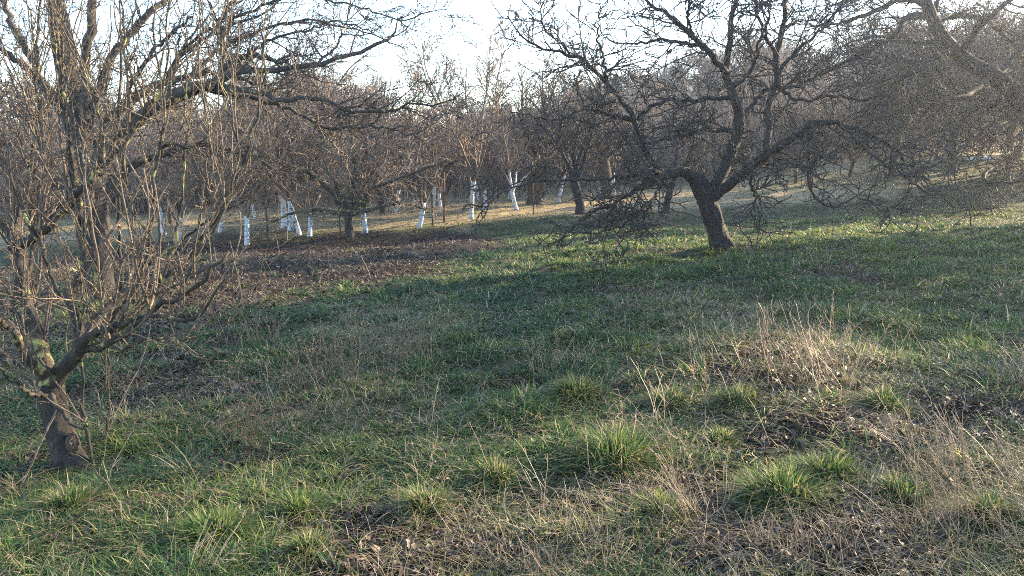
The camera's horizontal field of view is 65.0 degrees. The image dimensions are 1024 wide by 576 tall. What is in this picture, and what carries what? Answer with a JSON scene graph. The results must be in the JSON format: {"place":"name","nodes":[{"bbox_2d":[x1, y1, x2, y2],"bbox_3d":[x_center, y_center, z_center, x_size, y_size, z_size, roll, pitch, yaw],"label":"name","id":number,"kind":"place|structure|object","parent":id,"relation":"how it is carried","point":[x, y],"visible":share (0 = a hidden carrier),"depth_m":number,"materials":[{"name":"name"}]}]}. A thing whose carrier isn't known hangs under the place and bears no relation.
{"place":"outdoors","nodes":[
{"label":"outdoors","id":0,"kind":"place"},
{"bbox_2d":[0,153,1023,575],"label":"meadow grass","id":1,"kind":"structure","parent":0,"point":[916,317],"depth_m":5.28,"materials":[{"name":"plant"}]},
{"bbox_2d":[0,72,1023,575],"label":"ground","id":2,"kind":"structure","parent":0,"point":[504,218],"depth_m":11.18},
{"bbox_2d":[7,176,76,213],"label":"shrub","id":3,"kind":"object","parent":2,"relation":"on","point":[44,202],"visible":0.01,"depth_m":36.67,"materials":[{"name":"brown plant"}]},
{"bbox_2d":[0,114,104,227],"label":"bare tree","id":4,"kind":"object","parent":2,"relation":"on","point":[22,164],"visible":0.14,"depth_m":28.50,"materials":[{"name":"brown plant"}]},
{"bbox_2d":[0,66,113,224],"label":"bare tree","id":5,"kind":"object","parent":2,"relation":"on","point":[45,119],"visible":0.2,"depth_m":30.59,"materials":[{"name":"brown plant"}]},
{"bbox_2d":[0,479,126,532],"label":"grass tussock","id":6,"kind":"object","parent":2,"relation":"on","point":[66,496],"depth_m":3.79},
{"bbox_2d":[1,84,127,126],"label":"bare tree","id":7,"kind":"object","parent":2,"relation":"on","point":[106,103],"visible":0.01,"depth_m":46.88,"materials":[{"name":"brown plant"}]},
{"bbox_2d":[27,83,143,179],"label":"bare tree","id":8,"kind":"object","parent":2,"relation":"on","point":[97,131],"visible":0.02,"depth_m":36.15,"materials":[{"name":"brown plant"}]},
{"bbox_2d":[67,165,146,212],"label":"shrub","id":9,"kind":"object","parent":2,"relation":"on","point":[113,200],"visible":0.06,"depth_m":35.80,"materials":[{"name":"brown plant"}]},
{"bbox_2d":[94,86,210,234],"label":"whitewashed tree","id":10,"kind":"object","parent":2,"relation":"on","point":[177,166],"visible":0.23,"depth_m":23.56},
{"bbox_2d":[115,106,209,167],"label":"bare tree","id":11,"kind":"object","parent":2,"relation":"on","point":[168,131],"visible":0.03,"depth_m":38.42,"materials":[{"name":"brown plant"}]},
{"bbox_2d":[116,127,217,223],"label":"bare tree","id":12,"kind":"object","parent":2,"relation":"on","point":[175,201],"visible":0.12,"depth_m":27.92,"materials":[{"name":"brown plant"}]},
{"bbox_2d":[128,177,216,211],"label":"shrub","id":13,"kind":"object","parent":2,"relation":"on","point":[166,200],"visible":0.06,"depth_m":36.20,"materials":[{"name":"brown plant"}]},
{"bbox_2d":[0,0,353,491],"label":"fruit tree","id":14,"kind":"object","parent":2,"relation":"on","point":[51,396],"visible":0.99,"depth_m":4.42,"materials":[{"name":"brown plant"}]},
{"bbox_2d":[127,75,229,241],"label":"whitewashed tree","id":15,"kind":"object","parent":2,"relation":"on","point":[187,190],"visible":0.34,"depth_m":21.06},
{"bbox_2d":[140,83,236,164],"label":"bare tree","id":16,"kind":"object","parent":2,"relation":"on","point":[182,103],"visible":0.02,"depth_m":45.82,"materials":[{"name":"brown plant"}]},
{"bbox_2d":[139,499,273,566],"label":"grass tussock","id":17,"kind":"object","parent":2,"relation":"on","point":[201,519],"depth_m":3.42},
{"bbox_2d":[154,81,260,232],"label":"whitewashed tree","id":18,"kind":"object","parent":2,"relation":"on","point":[220,200],"visible":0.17,"depth_m":22.92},
{"bbox_2d":[167,510,248,574],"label":"dry weed","id":19,"kind":"object","parent":2,"relation":"on","point":[194,551],"visible":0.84,"depth_m":3.12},
{"bbox_2d":[191,178,244,205],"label":"shrub","id":20,"kind":"object","parent":2,"relation":"on","point":[209,194],"visible":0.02,"depth_m":38.72,"materials":[{"name":"brown plant"}]},
{"bbox_2d":[141,83,311,245],"bbox_3d":[-6.872,-3.038,19.786,3.866,4.204,3.674,-3,10,-17],"label":"whitewashed tree","id":21,"kind":"object","parent":2,"relation":"on","point":[257,188],"visible":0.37,"depth_m":19.39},
{"bbox_2d":[190,380,294,459],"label":"dry weed","id":22,"kind":"object","parent":2,"relation":"on","point":[245,435],"visible":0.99,"depth_m":4.44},
{"bbox_2d":[209,129,278,218],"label":"whitewashed tree","id":23,"kind":"object","parent":2,"relation":"on","point":[253,210],"visible":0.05,"depth_m":28.20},
{"bbox_2d":[0,0,492,292],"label":"fruit tree","id":24,"kind":"object","parent":2,"relation":"on","point":[81,92],"visible":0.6,"depth_m":10.11,"materials":[{"name":"brown plant"}]},
{"bbox_2d":[213,303,295,349],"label":"dry weed","id":25,"kind":"object","parent":2,"relation":"on","point":[256,332],"visible":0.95,"depth_m":7.00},
{"bbox_2d":[212,82,337,230],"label":"whitewashed tree","id":26,"kind":"object","parent":2,"relation":"on","point":[290,227],"visible":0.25,"depth_m":22.56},
{"bbox_2d":[191,1,384,227],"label":"whitewashed tree","id":27,"kind":"object","parent":2,"relation":"on","point":[284,225],"visible":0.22,"depth_m":22.77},
{"bbox_2d":[201,82,376,236],"bbox_3d":[-5.481,-3.217,20.582,4.379,4.082,2.500,-6,11,-31],"label":"whitewashed tree","id":28,"kind":"object","parent":2,"relation":"on","point":[308,204],"visible":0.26,"depth_m":21.17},
{"bbox_2d":[229,50,351,234],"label":"whitewashed tree","id":29,"kind":"object","parent":2,"relation":"on","point":[290,204],"visible":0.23,"depth_m":22.05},
{"bbox_2d":[227,51,364,208],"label":"bare tree","id":30,"kind":"object","parent":2,"relation":"on","point":[314,88],"visible":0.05,"depth_m":28.33,"materials":[{"name":"brown plant"}]},
{"bbox_2d":[250,484,345,525],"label":"grass tussock","id":31,"kind":"object","parent":2,"relation":"on","point":[291,498],"depth_m":3.66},
{"bbox_2d":[247,521,348,575],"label":"grass tussock","id":32,"kind":"object","parent":2,"relation":"on","point":[315,537],"depth_m":3.28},
{"bbox_2d":[268,341,364,393],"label":"dry weed","id":33,"kind":"object","parent":2,"relation":"on","point":[297,371],"visible":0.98,"depth_m":5.60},
{"bbox_2d":[268,57,369,202],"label":"bare tree","id":34,"kind":"object","parent":2,"relation":"on","point":[331,97],"visible":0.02,"depth_m":35.52,"materials":[{"name":"brown plant"}]},
{"bbox_2d":[274,64,391,116],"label":"bare tree","id":35,"kind":"object","parent":2,"relation":"on","point":[381,84],"visible":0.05,"depth_m":43.48,"materials":[{"name":"brown plant"}]},
{"bbox_2d":[225,62,451,242],"bbox_3d":[-4.023,-3.118,19.514,5.358,4.518,3.564,0,10,0],"label":"fruit tree","id":36,"kind":"object","parent":2,"relation":"on","point":[349,208],"visible":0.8,"depth_m":19.38,"materials":[{"name":"brown plant"}]},
{"bbox_2d":[286,47,435,212],"bbox_3d":[-5.017,-5.449,28.088,5.106,5.928,4.750,5,11,25],"label":"bare tree","id":37,"kind":"object","parent":2,"relation":"on","point":[379,193],"visible":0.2,"depth_m":27.59,"materials":[{"name":"brown plant"}]},
{"bbox_2d":[281,65,445,233],"bbox_3d":[-3.402,-3.308,19.534,3.866,4.204,3.674,-2,10,-9],"label":"whitewashed tree","id":38,"kind":"object","parent":2,"relation":"on","point":[346,164],"visible":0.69,"depth_m":19.53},
{"bbox_2d":[275,304,481,376],"bbox_3d":[-1.059,0.393,6.348,1.384,0.473,1.142,5,11,28],"label":"dry weed","id":39,"kind":"object","parent":2,"relation":"on","point":[387,341],"visible":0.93,"depth_m":6.27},
{"bbox_2d":[347,97,439,212],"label":"whitewashed tree","id":40,"kind":"object","parent":2,"relation":"on","point":[399,188],"visible":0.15,"depth_m":27.43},
{"bbox_2d":[372,480,471,534],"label":"grass tussock","id":41,"kind":"object","parent":2,"relation":"on","point":[422,501],"depth_m":3.62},
{"bbox_2d":[354,54,496,227],"bbox_3d":[-3.043,-3.763,21.645,4.894,4.562,2.794,5,11,26],"label":"whitewashed tree","id":42,"kind":"object","parent":2,"relation":"on","point":[421,184],"visible":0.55,"depth_m":21.48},
{"bbox_2d":[157,172,711,251],"bbox_3d":[-1.257,-1.934,20.460,13.350,1.828,6.137,0,10,0],"label":"wire fence","id":43,"kind":"object","parent":2,"relation":"on","point":[432,206],"visible":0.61,"depth_m":20.16,"materials":[{"name":"metal"}]},
{"bbox_2d":[398,87,478,206],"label":"whitewashed tree","id":44,"kind":"object","parent":2,"relation":"on","point":[434,191],"visible":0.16,"depth_m":28.76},
{"bbox_2d":[386,102,496,208],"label":"whitewashed tree","id":45,"kind":"object","parent":2,"relation":"on","point":[449,168],"visible":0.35,"depth_m":27.33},
{"bbox_2d":[429,135,465,191],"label":"bare tree","id":46,"kind":"object","parent":2,"relation":"on","point":[449,185],"visible":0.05,"depth_m":38.34,"materials":[{"name":"brown plant"}]},
{"bbox_2d":[391,13,535,218],"bbox_3d":[-1.471,-4.902,23.620,3.908,6.054,4.435,-1,10,-6],"label":"whitewashed tree","id":47,"kind":"object","parent":2,"relation":"on","point":[462,149],"visible":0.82,"depth_m":23.08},
{"bbox_2d":[440,329,488,348],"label":"grass tussock","id":48,"kind":"object","parent":2,"relation":"on","point":[459,335],"depth_m":6.70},
{"bbox_2d":[423,100,511,201],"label":"whitewashed tree","id":49,"kind":"object","parent":2,"relation":"on","point":[477,193],"visible":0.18,"depth_m":30.96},
{"bbox_2d":[438,96,496,137],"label":"bare tree","id":50,"kind":"object","parent":2,"relation":"on","point":[462,112],"visible":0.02,"depth_m":47.04,"materials":[{"name":"brown plant"}]},
{"bbox_2d":[466,101,510,180],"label":"bare tree","id":51,"kind":"object","parent":2,"relation":"on","point":[498,118],"visible":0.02,"depth_m":45.73,"materials":[{"name":"brown plant"}]},
{"bbox_2d":[448,454,536,502],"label":"grass tussock","id":52,"kind":"object","parent":2,"relation":"on","point":[491,472],"depth_m":3.94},
{"bbox_2d":[449,101,538,208],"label":"whitewashed tree","id":53,"kind":"object","parent":2,"relation":"on","point":[485,165],"visible":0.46,"depth_m":26.91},
{"bbox_2d":[451,97,554,198],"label":"whitewashed tree","id":54,"kind":"object","parent":2,"relation":"on","point":[513,170],"visible":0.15,"depth_m":31.94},
{"bbox_2d":[0,62,1020,221],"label":"thicket","id":55,"kind":"object","parent":2,"relation":"on","point":[464,184],"visible":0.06,"depth_m":34.50,"materials":[{"name":"plant"}]},
{"bbox_2d":[0,0,1023,135],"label":"woodland","id":56,"kind":"object","parent":2,"relation":"on","point":[817,40],"visible":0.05,"depth_m":100.34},
{"bbox_2d":[0,202,1023,575],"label":"fallen leaves","id":57,"kind":"object","parent":2,"relation":"on","point":[730,526],"depth_m":4.22,"materials":[{"name":"plant"}]},
{"bbox_2d":[0,220,1023,575],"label":"dry stalks","id":58,"kind":"object","parent":2,"relation":"on","point":[586,436],"visible":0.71,"depth_m":3.74,"materials":[{"name":"plant"}]},
{"bbox_2d":[452,69,580,209],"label":"whitewashed tree","id":59,"kind":"object","parent":2,"relation":"on","point":[509,180],"visible":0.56,"depth_m":25.79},
{"bbox_2d":[495,439,547,495],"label":"dry weed","id":60,"kind":"object","parent":2,"relation":"on","point":[526,476],"visible":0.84,"depth_m":3.76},
{"bbox_2d":[461,36,584,204],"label":"bare tree","id":61,"kind":"object","parent":2,"relation":"on","point":[534,152],"visible":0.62,"depth_m":27.28,"materials":[{"name":"brown plant"}]},
{"bbox_2d":[523,108,563,182],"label":"bare tree","id":62,"kind":"object","parent":2,"relation":"on","point":[548,156],"visible":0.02,"depth_m":39.17,"materials":[{"name":"brown plant"}]},
{"bbox_2d":[522,328,596,375],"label":"dry weed","id":63,"kind":"object","parent":2,"relation":"on","point":[579,355],"visible":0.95,"depth_m":5.70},
{"bbox_2d":[466,483,654,575],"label":"dry weed","id":64,"kind":"object","parent":2,"relation":"on","point":[547,552],"visible":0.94,"depth_m":3.12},
{"bbox_2d":[520,64,614,201],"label":"whitewashed tree","id":65,"kind":"object","parent":2,"relation":"on","point":[561,189],"visible":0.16,"depth_m":28.31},
{"bbox_2d":[497,57,639,214],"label":"bare tree","id":66,"kind":"object","parent":2,"relation":"on","point":[579,208],"visible":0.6,"depth_m":22.74,"materials":[{"name":"brown plant"}]},
{"bbox_2d":[526,372,619,411],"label":"grass tussock","id":67,"kind":"object","parent":2,"relation":"on","point":[583,389],"depth_m":5.06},
{"bbox_2d":[559,69,619,172],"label":"bare tree","id":68,"kind":"object","parent":2,"relation":"on","point":[579,88],"visible":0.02,"depth_m":45.49,"materials":[{"name":"brown plant"}]},
{"bbox_2d":[563,65,639,170],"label":"bare tree","id":69,"kind":"object","parent":2,"relation":"on","point":[633,96],"visible":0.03,"depth_m":38.44,"materials":[{"name":"brown plant"}]},
{"bbox_2d":[578,95,636,197],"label":"whitewashed tree","id":70,"kind":"object","parent":2,"relation":"on","point":[589,158],"visible":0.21,"depth_m":29.22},
{"bbox_2d":[531,419,704,503],"bbox_3d":[0.488,0.798,4.026,0.986,0.273,0.827,-5,11,-27],"label":"grass tussock","id":71,"kind":"object","parent":2,"relation":"on","point":[621,439],"depth_m":3.99,"materials":[{"name":"plant"}]},
{"bbox_2d":[567,77,679,193],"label":"whitewashed tree","id":72,"kind":"object","parent":2,"relation":"on","point":[614,164],"visible":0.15,"depth_m":29.95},
{"bbox_2d":[570,56,692,199],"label":"bare tree","id":73,"kind":"object","parent":2,"relation":"on","point":[605,168],"visible":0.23,"depth_m":28.82,"materials":[{"name":"brown plant"}]},
{"bbox_2d":[610,358,679,423],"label":"dry weed","id":74,"kind":"object","parent":2,"relation":"on","point":[653,396],"visible":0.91,"depth_m":4.53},
{"bbox_2d":[623,66,669,112],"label":"bare tree","id":75,"kind":"object","parent":2,"relation":"on","point":[644,90],"visible":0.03,"depth_m":73.19,"materials":[{"name":"brown plant"}]},
{"bbox_2d":[554,24,748,212],"bbox_3d":[3.805,-4.002,19.778,4.558,4.599,4.369,5,11,29],"label":"bare tree","id":76,"kind":"object","parent":2,"relation":"on","point":[692,147],"visible":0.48,"depth_m":19.48,"materials":[{"name":"brown plant"}]},
{"bbox_2d":[643,105,671,156],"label":"whitewashed tree","id":77,"kind":"object","parent":2,"relation":"on","point":[660,136],"visible":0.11,"depth_m":41.95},
{"bbox_2d":[623,48,703,128],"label":"bare tree","id":78,"kind":"object","parent":2,"relation":"on","point":[667,76],"visible":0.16,"depth_m":57.06,"materials":[{"name":"brown plant"}]},
{"bbox_2d":[626,384,703,417],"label":"grass tussock","id":79,"kind":"object","parent":2,"relation":"on","point":[646,397],"depth_m":4.83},
{"bbox_2d":[613,485,717,533],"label":"grass tussock","id":80,"kind":"object","parent":2,"relation":"on","point":[649,502],"depth_m":3.46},
{"bbox_2d":[594,427,738,529],"bbox_3d":[0.702,0.803,3.374,0.650,0.443,0.378,-6,11,-30],"label":"dry weed","id":81,"kind":"object","parent":2,"relation":"on","point":[683,501],"visible":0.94,"depth_m":3.38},
{"bbox_2d":[654,68,739,173],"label":"bare tree","id":82,"kind":"object","parent":2,"relation":"on","point":[718,120],"visible":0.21,"depth_m":35.06,"materials":[{"name":"brown plant"}]},
{"bbox_2d":[457,0,971,273],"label":"fruit tree","id":83,"kind":"object","parent":2,"relation":"on","point":[707,194],"visible":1,"depth_m":10.80,"materials":[{"name":"brown plant"}]},
{"bbox_2d":[692,425,750,455],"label":"grass tussock","id":84,"kind":"object","parent":2,"relation":"on","point":[733,437],"depth_m":4.21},
{"bbox_2d":[697,380,777,417],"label":"grass tussock","id":85,"kind":"object","parent":2,"relation":"on","point":[735,393],"depth_m":4.70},
{"bbox_2d":[666,20,817,171],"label":"bare tree","id":86,"kind":"object","parent":2,"relation":"on","point":[707,65],"visible":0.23,"depth_m":37.71,"materials":[{"name":"brown plant"}]},
{"bbox_2d":[699,47,794,159],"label":"bare tree","id":87,"kind":"object","parent":2,"relation":"on","point":[751,73],"depth_m":43.13,"materials":[{"name":"brown plant"}]},
{"bbox_2d":[713,38,795,81],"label":"bare tree","id":88,"kind":"object","parent":2,"relation":"on","point":[764,54],"depth_m":58.53,"materials":[{"name":"brown plant"}]},
{"bbox_2d":[689,300,852,390],"bbox_3d":[1.635,0.385,5.112,1.048,0.566,0.824,6,12,33],"label":"dry weed","id":89,"kind":"object","parent":2,"relation":"on","point":[766,346],"visible":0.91,"depth_m":5.11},
{"bbox_2d":[724,61,827,121],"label":"whitewashed tree","id":90,"kind":"object","parent":2,"relation":"on","point":[792,83],"visible":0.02,"depth_m":39.30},
{"bbox_2d":[705,453,875,536],"bbox_3d":[1.195,0.847,3.501,0.770,0.249,0.845,0,10,0],"label":"grass tussock","id":91,"kind":"object","parent":2,"relation":"on","point":[775,482],"depth_m":3.47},
{"bbox_2d":[744,56,851,164],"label":"bare tree","id":92,"kind":"object","parent":2,"relation":"on","point":[763,77],"visible":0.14,"depth_m":37.09,"materials":[{"name":"brown plant"}]},
{"bbox_2d":[717,493,886,572],"bbox_3d":[1.050,0.915,2.999,0.628,0.302,0.407,0,10,0],"label":"dry weed","id":93,"kind":"object","parent":2,"relation":"on","point":[796,534],"visible":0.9,"depth_m":3.00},
{"bbox_2d":[779,42,833,95],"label":"bare tree","id":94,"kind":"object","parent":2,"relation":"on","point":[801,60],"visible":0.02,"depth_m":71.98,"materials":[{"name":"brown plant"}]},
{"bbox_2d":[755,70,861,182],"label":"bare tree","id":95,"kind":"object","parent":2,"relation":"on","point":[806,116],"visible":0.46,"depth_m":28.01,"materials":[{"name":"brown plant"}]},
{"bbox_2d":[768,445,882,495],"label":"grass tussock","id":96,"kind":"object","parent":2,"relation":"on","point":[841,462],"depth_m":3.66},
{"bbox_2d":[771,289,900,386],"bbox_3d":[1.852,0.329,4.756,0.532,0.608,0.703,-9,13,-41],"label":"dry weed","id":97,"kind":"object","parent":2,"relation":"on","point":[826,362],"visible":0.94,"depth_m":4.85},
{"bbox_2d":[815,44,881,152],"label":"bare tree","id":98,"kind":"object","parent":2,"relation":"on","point":[849,70],"visible":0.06,"depth_m":43.37,"materials":[{"name":"brown plant"}]},
{"bbox_2d":[804,83,911,176],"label":"bare tree","id":99,"kind":"object","parent":2,"relation":"on","point":[852,158],"visible":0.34,"depth_m":27.93,"materials":[{"name":"brown plant"}]},
{"bbox_2d":[807,13,923,80],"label":"bare tree","id":100,"kind":"object","parent":2,"relation":"on","point":[852,62],"visible":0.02,"depth_m":56.66,"materials":[{"name":"brown plant"}]},
{"bbox_2d":[860,51,895,153],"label":"bare tree","id":101,"kind":"object","parent":2,"relation":"on","point":[872,94],"depth_m":38.33,"materials":[{"name":"brown plant"}]},
{"bbox_2d":[834,383,932,422],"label":"grass tussock","id":102,"kind":"object","parent":2,"relation":"on","point":[883,394],"depth_m":4.46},
{"bbox_2d":[865,413,905,429],"bbox_3d":[1.970,0.728,4.262,0.225,0.100,0.217,6,11,29],"label":"rock","id":103,"kind":"object","parent":2,"relation":"on","point":[893,417],"visible":0.3,"depth_m":4.23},
{"bbox_2d":[848,467,949,517],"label":"grass tussock","id":104,"kind":"object","parent":2,"relation":"on","point":[904,484],"depth_m":3.41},
{"bbox_2d":[777,0,1023,217],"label":"fruit tree","id":105,"kind":"object","parent":2,"relation":"on","point":[1009,88],"visible":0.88,"depth_m":17.96,"materials":[{"name":"brown plant"}]},
{"bbox_2d":[835,9,965,177],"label":"bare tree","id":106,"kind":"object","parent":2,"relation":"on","point":[873,90],"visible":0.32,"depth_m":25.80,"materials":[{"name":"brown plant"}]},
{"bbox_2d":[859,381,969,480],"bbox_3d":[1.817,0.627,3.646,0.470,0.481,0.667,8,13,39],"label":"dry weed","id":107,"kind":"object","parent":2,"relation":"on","point":[937,441],"visible":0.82,"depth_m":3.60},
{"bbox_2d":[840,395,1023,561],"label":"dry weed","id":108,"kind":"object","parent":2,"relation":"on","point":[958,490],"visible":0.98,"depth_m":3.05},
{"bbox_2d":[885,0,1021,173],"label":"bare tree","id":109,"kind":"object","parent":2,"relation":"on","point":[982,49],"visible":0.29,"depth_m":25.29,"materials":[{"name":"brown plant"}]},
{"bbox_2d":[922,486,1023,547],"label":"grass tussock","id":110,"kind":"object","parent":2,"relation":"on","point":[993,500],"depth_m":3.14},
{"bbox_2d":[956,18,1023,127],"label":"bare tree","id":111,"kind":"object","parent":2,"relation":"on","point":[1000,49],"visible":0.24,"depth_m":25.02,"materials":[{"name":"brown plant"}]},
{"bbox_2d":[964,10,1023,168],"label":"bare tree","id":112,"kind":"object","parent":2,"relation":"on","point":[1004,106],"visible":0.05,"depth_m":25.78,"materials":[{"name":"brown plant"}]},
{"bbox_2d":[974,330,1023,391],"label":"dry weed","id":113,"kind":"object","parent":2,"relation":"on","point":[1006,364],"visible":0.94,"depth_m":4.79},
{"bbox_2d":[0,213,1023,575],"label":"dead grass","id":114,"kind":"structure","parent":0,"point":[778,545],"depth_m":4.07,"materials":[{"name":"plant"}]},
{"bbox_2d":[0,0,1023,134],"label":"sky","id":115,"kind":"structure","parent":0,"point":[386,64],"materials":[{"name":"white"}]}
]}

